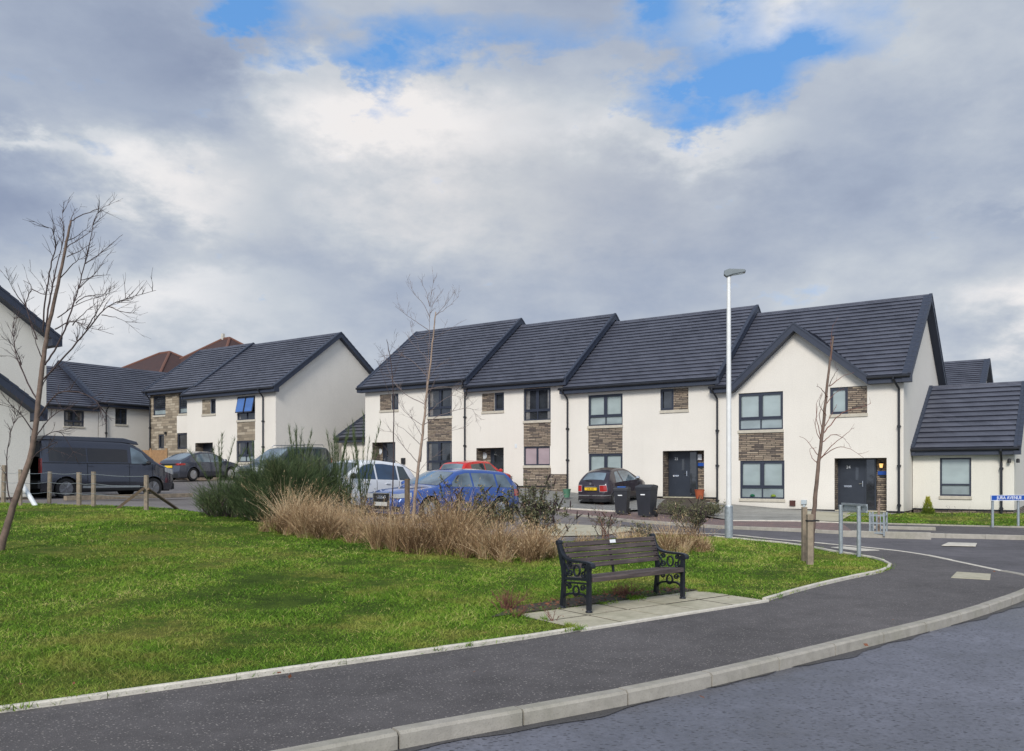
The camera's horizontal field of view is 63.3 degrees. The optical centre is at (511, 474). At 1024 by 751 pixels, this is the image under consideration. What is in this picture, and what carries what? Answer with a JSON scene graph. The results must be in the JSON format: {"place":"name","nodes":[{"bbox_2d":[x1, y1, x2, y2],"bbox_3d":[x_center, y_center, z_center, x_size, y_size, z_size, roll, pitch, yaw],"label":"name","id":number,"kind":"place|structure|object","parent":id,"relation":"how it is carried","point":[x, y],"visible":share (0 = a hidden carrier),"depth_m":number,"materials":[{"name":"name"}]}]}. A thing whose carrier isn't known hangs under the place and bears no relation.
{"place":"outdoors","nodes":[
{"label":"outdoors","id":0,"kind":"place"},
{"bbox_2d":[0,480,637,535],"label":"parking court","id":1,"kind":"object","parent":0,"point":[180,486],"visible":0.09,"depth_m":26.70,"materials":[{"name":"asphalt"}]},
{"bbox_2d":[30,435,173,497],"bbox_3d":[-14.864,-0.240,29.828,2.316,2.130,5.065,0,0,34],"label":"camper van","id":2,"kind":"object","parent":1,"relation":"on","point":[116,459],"visible":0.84,"depth_m":28.85,"materials":[{"name":"grey paint"}]},
{"bbox_2d":[64,493,192,500],"bbox_3d":[-12.626,0.735,27.670,0.160,0.140,4.609,0,0,31],"label":"rail","id":3,"kind":"object","parent":1,"relation":"on","point":[104,497],"visible":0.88,"depth_m":27.39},
{"bbox_2d":[159,451,238,480],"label":"parked car","id":4,"kind":"object","parent":1,"relation":"on","point":[184,465],"visible":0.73,"depth_m":45.46,"materials":[{"name":"grey paint"}]},
{"bbox_2d":[235,444,331,477],"bbox_3d":[-10.625,-0.417,38.864,2.153,1.948,4.557,0,2,35],"label":"people carrier","id":5,"kind":"object","parent":1,"relation":"on","point":[315,450],"visible":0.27,"depth_m":38.57,"materials":[{"name":"grey paint"}]},
{"bbox_2d":[320,460,414,512],"bbox_3d":[-4.945,0.360,25.507,2.139,1.673,4.402,0,-2,37],"label":"parked car","id":6,"kind":"object","parent":1,"relation":"on","point":[381,475],"visible":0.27,"depth_m":25.35,"materials":[{"name":"white paint"}]},
{"bbox_2d":[365,469,518,519],"bbox_3d":[-1.956,0.557,24.393,2.132,1.494,4.772,0,-1,43],"label":"parked car","id":7,"kind":"object","parent":1,"relation":"on","point":[468,477],"visible":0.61,"depth_m":23.73,"materials":[{"name":"blue paint"}]},
{"bbox_2d":[440,460,512,479],"bbox_3d":[-1.675,0.128,37.764,2.043,1.573,3.942,0,3,35],"label":"parked car","id":8,"kind":"object","parent":1,"relation":"on","point":[475,464],"visible":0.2,"depth_m":36.69,"materials":[{"name":"red paint"}]},
{"bbox_2d":[538,524,637,535],"bbox_3d":[1.938,1.466,21.857,2.371,0.073,4.183,0,0,17],"label":"tan strip","id":9,"kind":"object","parent":1,"relation":"on","point":[585,528],"visible":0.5,"depth_m":22.13,"materials":[{"name":"concrete"}]},
{"bbox_2d":[0,501,891,710],"bbox_3d":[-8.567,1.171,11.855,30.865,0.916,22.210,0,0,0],"label":"lawn","id":10,"kind":"structure","parent":0,"point":[252,578],"depth_m":10.91,"materials":[{"name":"plant"}]},
{"bbox_2d":[0,193,155,550],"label":"bare tree","id":11,"kind":"object","parent":10,"relation":"on","point":[5,531],"visible":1,"depth_m":13.86,"materials":[{"name":"brown plant"}]},
{"bbox_2d":[1,465,178,509],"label":"post fence","id":12,"kind":"object","parent":10,"relation":"on","point":[146,489],"visible":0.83,"depth_m":22.27,"materials":[{"name":"wood"}]},
{"bbox_2d":[186,466,242,517],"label":"broom bush","id":13,"kind":"object","parent":10,"relation":"on","point":[208,503],"visible":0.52,"depth_m":20.19,"materials":[{"name":"green plant"}]},
{"bbox_2d":[188,433,246,496],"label":"broom shoots","id":14,"kind":"object","parent":10,"relation":"on","point":[220,457],"visible":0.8,"depth_m":20.73,"materials":[{"name":"plant"}]},
{"bbox_2d":[216,446,339,522],"bbox_3d":[-5.481,0.157,19.944,2.997,2.019,2.434,0,0,0],"label":"broom bush","id":15,"kind":"object","parent":10,"relation":"on","point":[274,473],"visible":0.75,"depth_m":19.43,"materials":[{"name":"green plant"}]},
{"bbox_2d":[0,627,578,712],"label":"lawn edging","id":16,"kind":"object","parent":10,"relation":"on","point":[173,685],"visible":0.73,"depth_m":6.58,"materials":[{"name":"concrete"}]},
{"bbox_2d":[243,470,346,535],"bbox_3d":[-4.629,0.622,17.825,2.842,1.469,2.542,0,0,18],"label":"dry grass clump","id":17,"kind":"object","parent":10,"relation":"on","point":[285,530],"visible":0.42,"depth_m":17.50,"materials":[{"name":"plant"}]},
{"bbox_2d":[287,424,313,467],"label":"broom shoots","id":18,"kind":"object","parent":10,"relation":"on","point":[296,443],"visible":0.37,"depth_m":20.66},
{"bbox_2d":[242,478,394,539],"bbox_3d":[-3.929,0.709,17.325,3.309,1.351,2.991,0,0,0],"label":"dry grass clump","id":19,"kind":"object","parent":10,"relation":"on","point":[318,529],"visible":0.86,"depth_m":17.02,"materials":[{"name":"plant"}]},
{"bbox_2d":[290,444,357,513],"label":"broom bush","id":20,"kind":"object","parent":10,"relation":"on","point":[329,474],"visible":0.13,"depth_m":20.40,"materials":[{"name":"green plant"}]},
{"bbox_2d":[298,424,349,514],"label":"broom shoots","id":21,"kind":"object","parent":10,"relation":"on","point":[335,455],"visible":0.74,"depth_m":20.35,"materials":[{"name":"plant"}]},
{"bbox_2d":[330,526,369,542],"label":"dry grass clump","id":22,"kind":"object","parent":10,"relation":"on","point":[350,537],"visible":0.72,"depth_m":16.67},
{"bbox_2d":[336,448,367,518],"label":"broom shoots","id":23,"kind":"object","parent":10,"relation":"on","point":[351,477],"visible":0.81,"depth_m":19.69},
{"bbox_2d":[324,490,392,521],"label":"leafy shrub","id":24,"kind":"object","parent":10,"relation":"on","point":[357,503],"visible":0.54,"depth_m":19.47,"materials":[{"name":"brown plant"}]},
{"bbox_2d":[349,410,381,521],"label":"broom shoots","id":25,"kind":"object","parent":10,"relation":"on","point":[358,473],"visible":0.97,"depth_m":19.60,"materials":[{"name":"plant"}]},
{"bbox_2d":[322,482,437,552],"bbox_3d":[-2.463,0.820,15.654,2.583,1.393,2.400,0,0,26],"label":"dry grass clump","id":26,"kind":"object","parent":10,"relation":"on","point":[380,538],"visible":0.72,"depth_m":15.61,"materials":[{"name":"plant"}]},
{"bbox_2d":[376,329,402,521],"bbox_3d":[-3.267,-1.052,21.723,0.844,5.364,0.940,0,0,0],"label":"slender sapling","id":27,"kind":"object","parent":10,"relation":"on","point":[379,365],"visible":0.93,"depth_m":21.49,"materials":[{"name":"brown plant"}]},
{"bbox_2d":[363,505,463,554],"bbox_3d":[-1.813,1.030,15.297,2.167,0.998,1.836,0,0,0],"label":"dry grass clump","id":28,"kind":"object","parent":10,"relation":"on","point":[415,544],"visible":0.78,"depth_m":15.27,"materials":[{"name":"plant"}]},
{"bbox_2d":[379,270,484,524],"bbox_3d":[-1.748,-1.687,18.272,2.322,6.068,1.262,0,0,0],"label":"birch tree","id":29,"kind":"object","parent":10,"relation":"on","point":[422,437],"visible":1,"depth_m":18.19,"materials":[{"name":"brown plant"}]},
{"bbox_2d":[416,474,471,525],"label":"leafy shrub","id":30,"kind":"object","parent":10,"relation":"on","point":[457,495],"visible":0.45,"depth_m":16.98,"materials":[{"name":"green plant"}]},
{"bbox_2d":[0,537,896,711],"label":"edge tufts","id":31,"kind":"object","parent":10,"relation":"on","point":[573,626],"visible":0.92,"depth_m":9.03,"materials":[{"name":"green plant"}]},
{"bbox_2d":[379,467,534,556],"bbox_3d":[-1.116,0.682,15.591,2.841,1.748,2.932,0,0,23],"label":"dry grass clump","id":32,"kind":"object","parent":10,"relation":"on","point":[447,532],"visible":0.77,"depth_m":15.31,"materials":[{"name":"plant"}]},
{"bbox_2d":[442,515,527,559],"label":"dry grass clump","id":33,"kind":"object","parent":10,"relation":"on","point":[484,553],"visible":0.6,"depth_m":14.88,"materials":[{"name":"plant"}]},
{"bbox_2d":[448,484,521,542],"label":"leafy shrub","id":34,"kind":"object","parent":10,"relation":"on","point":[499,509],"visible":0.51,"depth_m":16.91,"materials":[{"name":"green plant"}]},
{"bbox_2d":[448,496,583,563],"bbox_3d":[0.007,0.913,14.618,2.692,1.351,2.445,0,0,0],"label":"dry grass clump","id":35,"kind":"object","parent":10,"relation":"on","point":[530,549],"visible":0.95,"depth_m":14.55,"materials":[{"name":"plant"}]},
{"bbox_2d":[495,515,567,558],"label":"dry grass clump","id":36,"kind":"object","parent":10,"relation":"on","point":[553,555],"visible":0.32,"depth_m":15.17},
{"bbox_2d":[495,470,572,542],"bbox_3d":[0.457,0.707,17.028,1.628,1.596,0.988,0,0,0],"label":"leafy shrub","id":37,"kind":"object","parent":10,"relation":"on","point":[532,504],"visible":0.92,"depth_m":17.01,"materials":[{"name":"green plant"}]},
{"bbox_2d":[492,587,695,616],"bbox_3d":[0.990,1.566,10.421,3.508,0.004,0.490,0,0,-38],"label":"soil bed","id":38,"kind":"object","parent":10,"relation":"on","point":[572,602],"visible":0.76,"depth_m":10.25,"materials":[{"name":"brown soil"}]},
{"bbox_2d":[488,582,533,609],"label":"bare shrub","id":39,"kind":"object","parent":38,"relation":"on","point":[505,599],"visible":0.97,"depth_m":9.69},
{"bbox_2d":[628,503,714,554],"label":"dry grass clump","id":40,"kind":"object","parent":10,"relation":"on","point":[677,543],"visible":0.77,"depth_m":16.23,"materials":[{"name":"plant"}]},
{"bbox_2d":[669,495,723,536],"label":"leafy shrub","id":41,"kind":"object","parent":10,"relation":"on","point":[700,516],"visible":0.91,"depth_m":20.23,"materials":[{"name":"green plant"}]},
{"bbox_2d":[715,535,891,600],"bbox_3d":[5.412,1.562,15.186,2.752,0.136,10.067,0,0,10],"label":"corner edging","id":42,"kind":"object","parent":10,"relation":"on","point":[803,588],"visible":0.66,"depth_m":12.78,"materials":[{"name":"concrete"}]},
{"bbox_2d":[801,507,806,560],"bbox_3d":[5.325,1.193,15.140,0.085,1.201,0.085,0,0,0],"label":"tree stake","id":43,"kind":"object","parent":10,"relation":"on","point":[803,532],"visible":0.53,"depth_m":15.10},
{"bbox_2d":[805,514,819,564],"bbox_3d":[5.260,1.246,14.550,0.206,1.098,0.116,0,0,0],"label":"tree stake","id":44,"kind":"object","parent":10,"relation":"on","point":[810,520],"visible":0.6,"depth_m":14.50,"materials":[{"name":"wood"}]},
{"bbox_2d":[800,323,870,542],"bbox_3d":[5.883,-0.595,14.799,1.403,4.416,0.994,0,0,0],"label":"staked young tree","id":45,"kind":"object","parent":10,"relation":"on","point":[816,484],"visible":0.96,"depth_m":14.88,"materials":[{"name":"brown plant"}]},
{"bbox_2d":[839,503,867,556],"bbox_3d":[6.646,1.131,16.223,0.100,1.130,0.868,0,0,-9],"label":"sign frame","id":46,"kind":"object","parent":10,"relation":"on","point":[859,509],"visible":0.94,"depth_m":16.21,"materials":[{"name":"metal"}]},
{"bbox_2d":[0,530,1023,750],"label":"pavement","id":47,"kind":"structure","parent":0,"point":[272,712],"depth_m":6.62,"materials":[{"name":"asphalt"}]},
{"bbox_2d":[19,571,994,697],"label":"fallen leaves","id":48,"kind":"object","parent":47,"relation":"on","point":[865,644],"visible":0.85,"depth_m":10.23,"materials":[{"name":"brown plant"}]},
{"bbox_2d":[724,269,745,538],"bbox_3d":[5.358,-1.699,19.996,0.510,6.498,0.196,0,0,14],"label":"street lamp","id":49,"kind":"object","parent":47,"relation":"on","point":[728,273],"visible":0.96,"depth_m":19.98,"materials":[{"name":"metal"}]},
{"bbox_2d":[951,572,990,579],"bbox_3d":[7.274,1.612,13.122,0.524,0.039,0.919,0,0,33],"label":"utility cover","id":50,"kind":"object","parent":47,"relation":"on","point":[971,575],"visible":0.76,"depth_m":13.11,"materials":[{"name":"paint"}]},
{"bbox_2d":[0,0,1023,382],"label":"sky","id":51,"kind":"structure","parent":0,"point":[280,169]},
{"bbox_2d":[518,488,664,509],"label":"front drive","id":52,"kind":"structure","parent":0,"point":[575,502],"depth_m":34.25,"materials":[{"name":"brick"}]},
{"bbox_2d":[578,467,644,504],"bbox_3d":[4.205,0.433,34.938,1.950,1.507,3.627,0,4,36],"label":"parked car","id":53,"kind":"object","parent":52,"relation":"on","point":[598,485],"visible":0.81,"depth_m":33.75,"materials":[{"name":"black paint"}]},
{"bbox_2d":[516,530,668,541],"bbox_3d":[-1.300,1.329,20.750,13.400,0.572,7.500,0,0,0],"label":"bare strip","id":54,"kind":"object","parent":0,"point":[568,538],"visible":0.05,"depth_m":20.25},
{"bbox_2d":[587,506,627,537],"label":"leafy shrub","id":55,"kind":"object","parent":54,"relation":"on","point":[607,523],"visible":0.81,"depth_m":19.73,"materials":[{"name":"brown plant"}]},
{"bbox_2d":[522,590,759,627],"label":"bench paving","id":56,"kind":"structure","parent":0,"point":[623,615],"depth_m":9.81,"materials":[{"name":"concrete"}]},
{"bbox_2d":[555,533,688,612],"bbox_3d":[1.380,1.176,10.209,1.759,0.804,0.619,0,0,-40],"label":"park bench","id":57,"kind":"object","parent":56,"relation":"on","point":[586,562],"visible":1,"depth_m":10.19,"materials":[{"name":"black metal"}]},
{"bbox_2d":[579,599,768,631],"bbox_3d":[1.956,1.602,9.472,3.185,0.061,0.045,0,0,-38],"label":"bench edging","id":58,"kind":"object","parent":56,"relation":"on","point":[668,616],"visible":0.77,"depth_m":9.29,"materials":[{"name":"concrete"}]},
{"bbox_2d":[555,509,850,530],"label":"red paving","id":59,"kind":"structure","parent":0,"point":[792,524],"depth_m":25.93,"materials":[{"name":"brick"}]},
{"bbox_2d":[613,486,630,513],"bbox_3d":[3.819,0.894,28.760,0.502,0.968,0.648,0,0,20],"label":"wheelie bin","id":60,"kind":"object","parent":59,"relation":"on","point":[622,498],"visible":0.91,"depth_m":28.53,"materials":[{"name":"black plastic"}]},
{"bbox_2d":[635,484,657,516],"bbox_3d":[4.488,0.867,27.619,0.562,1.079,0.723,0,0,32],"label":"wheelie bin","id":61,"kind":"object","parent":59,"relation":"on","point":[646,495],"visible":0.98,"depth_m":27.39,"materials":[{"name":"black plastic"}]},
{"bbox_2d":[658,498,700,515],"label":"leafy shrub","id":62,"kind":"object","parent":59,"relation":"on","point":[670,510],"visible":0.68,"depth_m":28.12,"materials":[{"name":"green plant"}]},
{"bbox_2d":[416,606,1023,750],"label":"road","id":63,"kind":"structure","parent":0,"point":[958,687],"depth_m":5.98,"materials":[{"name":"asphalt"}]},
{"bbox_2d":[272,570,1023,750],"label":"kerb","id":64,"kind":"structure","parent":63,"relation":"on","point":[420,733],"depth_m":6.12,"materials":[{"name":"concrete"}]},
{"bbox_2d":[393,601,1023,750],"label":"gutter channel","id":65,"kind":"object","parent":63,"relation":"on","point":[606,712],"visible":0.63,"depth_m":5.89,"materials":[{"name":"concrete"}]},
{"bbox_2d":[654,532,1000,570],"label":"flush kerb","id":66,"kind":"structure","parent":63,"relation":"on","point":[876,548],"depth_m":17.45,"materials":[{"name":"concrete"}]},
{"bbox_2d":[656,508,838,521],"bbox_3d":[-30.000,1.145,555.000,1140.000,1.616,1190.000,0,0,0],"label":"ground","id":67,"kind":"structure","parent":0,"point":[724,519],"depth_m":31.42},
{"bbox_2d":[0,285,62,499],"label":"detached house","id":68,"kind":"structure","parent":67,"relation":"on","point":[11,374],"depth_m":28.31,"materials":[{"name":"white render"},{"name":"slate grey tile"}]},
{"bbox_2d":[46,366,99,436],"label":"semi detached house","id":69,"kind":"structure","parent":67,"relation":"on","point":[86,425],"depth_m":54.05,"materials":[{"name":"paint"}]},
{"bbox_2d":[64,410,84,428],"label":"window","id":70,"kind":"structure","parent":69,"relation":"in","point":[71,419],"depth_m":53.68,"materials":[{"name":"glass"}]},
{"bbox_2d":[54,360,166,449],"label":"semi detached house","id":71,"kind":"structure","parent":67,"relation":"on","point":[122,388],"depth_m":57.24,"materials":[{"name":"white render"},{"name":"slate grey tile"}]},
{"bbox_2d":[142,448,167,463],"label":"timber fence","id":72,"kind":"object","parent":67,"relation":"on","point":[158,456],"visible":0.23,"depth_m":51.05,"materials":[{"name":"brown wood"}]},
{"bbox_2d":[122,333,242,372],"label":"apartment building","id":73,"kind":"structure","parent":67,"relation":"on","point":[166,361],"depth_m":93.26,"materials":[{"name":"red tile"}]},
{"bbox_2d":[141,342,254,479],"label":"semi detached house","id":74,"kind":"structure","parent":67,"relation":"on","point":[167,416],"depth_m":54.10,"materials":[{"name":"white render"},{"name":"stone"},{"name":"slate grey tile"}]},
{"bbox_2d":[152,395,165,416],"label":"window","id":75,"kind":"structure","parent":74,"relation":"in","point":[159,401],"depth_m":54.41,"materials":[{"name":"glass"}]},
{"bbox_2d":[180,332,373,479],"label":"semi detached house","id":76,"kind":"structure","parent":67,"relation":"on","point":[263,395],"depth_m":49.44,"materials":[{"name":"white render"},{"name":"slate grey tile"},{"name":"stone cladding"}]},
{"bbox_2d":[235,440,253,463],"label":"window","id":77,"kind":"structure","parent":76,"relation":"in","point":[245,459],"depth_m":48.29,"materials":[{"name":"glass"}]},
{"bbox_2d":[235,396,254,421],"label":"window","id":78,"kind":"structure","parent":76,"relation":"in","point":[245,407],"depth_m":48.04,"materials":[{"name":"glass"}]},
{"bbox_2d":[333,318,524,476],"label":"terraced house","id":79,"kind":"structure","parent":67,"relation":"on","point":[469,351],"depth_m":44.62,"materials":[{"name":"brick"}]},
{"bbox_2d":[425,441,451,471],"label":"window","id":80,"kind":"structure","parent":79,"relation":"in","point":[433,447],"depth_m":43.23,"materials":[{"name":"glass"}]},
{"bbox_2d":[427,388,451,418],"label":"window","id":81,"kind":"structure","parent":79,"relation":"in","point":[445,406],"depth_m":43.13,"materials":[{"name":"glass"}]},
{"bbox_2d":[462,313,619,491],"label":"terraced house","id":82,"kind":"structure","parent":67,"relation":"on","point":[522,375],"depth_m":40.62,"materials":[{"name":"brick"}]},
{"bbox_2d":[481,392,503,413],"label":"window","id":83,"kind":"structure","parent":82,"relation":"in","point":[499,397],"depth_m":41.02,"materials":[{"name":"glass"}]},
{"bbox_2d":[491,448,503,471],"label":"door","id":84,"kind":"structure","parent":82,"relation":"in","point":[497,454],"depth_m":41.60,"materials":[{"name":"black glass"}]},
{"bbox_2d":[523,446,549,467],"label":"window","id":85,"kind":"structure","parent":82,"relation":"in","point":[537,456],"depth_m":39.70,"materials":[{"name":"glass"}]},
{"bbox_2d":[523,387,550,422],"bbox_3d":[1.212,-3.290,39.665,1.597,1.655,0.160,0,0,35],"label":"window","id":86,"kind":"structure","parent":82,"relation":"in","point":[537,401],"depth_m":39.68,"materials":[{"name":"glass"}]},
{"bbox_2d":[558,304,775,502],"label":"terraced house","id":87,"kind":"structure","parent":67,"relation":"on","point":[640,400],"depth_m":36.91,"materials":[{"name":"paint"}]},
{"bbox_2d":[587,393,622,428],"bbox_3d":[4.229,-2.857,37.575,1.807,1.527,0.160,0,0,35],"label":"window","id":88,"kind":"structure","parent":87,"relation":"in","point":[605,411],"depth_m":37.60,"materials":[{"name":"glass"}]},
{"bbox_2d":[589,453,622,470],"bbox_3d":[4.235,-0.169,37.573,1.788,1.576,0.160,0,0,35],"label":"window","id":89,"kind":"structure","parent":87,"relation":"in","point":[598,460],"depth_m":37.60,"materials":[{"name":"glass"}]},
{"bbox_2d":[659,389,688,412],"bbox_3d":[6.977,-3.171,35.668,1.332,1.045,0.160,0,0,35],"label":"window","id":90,"kind":"structure","parent":87,"relation":"in","point":[667,395],"depth_m":35.87,"materials":[{"name":"glass"}]},
{"bbox_2d":[669,451,697,496],"bbox_3d":[7.410,-0.031,35.998,1.334,1.962,0.127,0,0,35],"label":"door","id":91,"kind":"structure","parent":87,"relation":"in","point":[683,465],"depth_m":36.00,"materials":[{"name":"grey paint"}]},
{"bbox_2d":[708,293,1023,513],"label":"end terrace house","id":92,"kind":"structure","parent":67,"relation":"on","point":[920,432],"depth_m":32.40,"materials":[{"name":"paint"}]},
{"bbox_2d":[738,391,783,432],"bbox_3d":[10.041,-2.497,33.544,1.862,1.630,0.160,0,0,35],"label":"window","id":93,"kind":"structure","parent":92,"relation":"in","point":[762,412],"depth_m":33.55,"materials":[{"name":"glass"}]},
{"bbox_2d":[739,460,784,501],"bbox_3d":[10.113,0.269,33.549,1.859,1.658,0.250,0,0,35],"label":"window","id":94,"kind":"structure","parent":92,"relation":"in","point":[763,481],"depth_m":33.53,"materials":[{"name":"glass"}]},
{"bbox_2d":[829,387,867,417],"bbox_3d":[12.810,-2.761,31.624,1.384,1.152,0.160,0,0,35],"label":"window","id":95,"kind":"structure","parent":92,"relation":"in","point":[840,398],"depth_m":31.84,"materials":[{"name":"glass"}]},
{"bbox_2d":[838,458,876,509],"bbox_3d":[13.256,0.365,31.945,1.392,1.970,0.127,0,0,35],"label":"door","id":96,"kind":"structure","parent":92,"relation":"in","point":[857,477],"depth_m":31.92,"materials":[{"name":"grey paint"}]},
{"bbox_2d":[939,458,971,499],"bbox_3d":[16.630,0.151,31.166,1.102,1.556,0.160,0,0,35],"label":"window","id":97,"kind":"structure","parent":92,"relation":"in","point":[955,473],"depth_m":31.21,"materials":[{"name":"glass"}]},
{"bbox_2d":[944,358,992,384],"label":"detached house","id":98,"kind":"structure","parent":67,"relation":"on","point":[975,371],"depth_m":57.40,"materials":[{"name":"tile"}]},
{"bbox_2d":[707,502,894,519],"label":"driveway","id":99,"kind":"structure","parent":0,"point":[743,512],"depth_m":30.15,"materials":[{"name":"concrete"}]},
{"bbox_2d":[656,498,713,514],"bbox_3d":[6.754,1.190,32.035,2.114,0.427,6.499,0,0,16],"label":"planting bed","id":100,"kind":"object","parent":99,"relation":"on","point":[687,502],"visible":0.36,"depth_m":32.73,"materials":[{"name":"soil"}]},
{"bbox_2d":[621,522,1023,573],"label":"side road","id":101,"kind":"structure","parent":0,"point":[1007,555],"depth_m":19.41,"materials":[{"name":"asphalt"}]},
{"bbox_2d":[548,510,838,533],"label":"flush kerb","id":102,"kind":"structure","parent":101,"relation":"on","point":[754,528],"depth_m":24.01,"materials":[{"name":"concrete"}]},
{"bbox_2d":[869,499,887,535],"bbox_3d":[9.510,1.100,21.570,0.380,0.952,0.380,0,0,35],"label":"tree guard","id":103,"kind":"object","parent":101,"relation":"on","point":[878,522],"visible":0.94,"depth_m":21.54,"materials":[{"name":"metal"}]},
{"bbox_2d":[843,530,930,539],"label":"planter kerb","id":104,"kind":"structure","parent":101,"relation":"on","point":[898,535],"depth_m":21.32,"materials":[{"name":"concrete"}]},
{"bbox_2d":[852,530,1023,539],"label":"kerb","id":105,"kind":"structure","parent":101,"relation":"on","point":[978,536],"depth_m":21.23,"materials":[{"name":"concrete"}]},
{"bbox_2d":[807,511,851,520],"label":"paved path","id":106,"kind":"structure","parent":0,"point":[827,516],"depth_m":29.09,"materials":[{"name":"concrete"}]},
{"bbox_2d":[838,512,1023,525],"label":"verge","id":107,"kind":"structure","parent":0,"point":[934,518],"depth_m":27.91,"materials":[{"name":"plant"}]},
{"bbox_2d":[843,521,1023,527],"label":"verge edging","id":108,"kind":"object","parent":107,"relation":"on","point":[943,525],"visible":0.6,"depth_m":24.86,"materials":[{"name":"concrete"}]},
{"bbox_2d":[991,495,1023,526],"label":"street name sign","id":109,"kind":"object","parent":107,"relation":"on","point":[1018,498],"visible":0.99,"depth_m":24.34,"materials":[{"name":"metal"}]},
{"bbox_2d":[843,523,1023,534],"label":"pavement","id":110,"kind":"structure","parent":0,"point":[971,530],"depth_m":23.26,"materials":[{"name":"concrete"}]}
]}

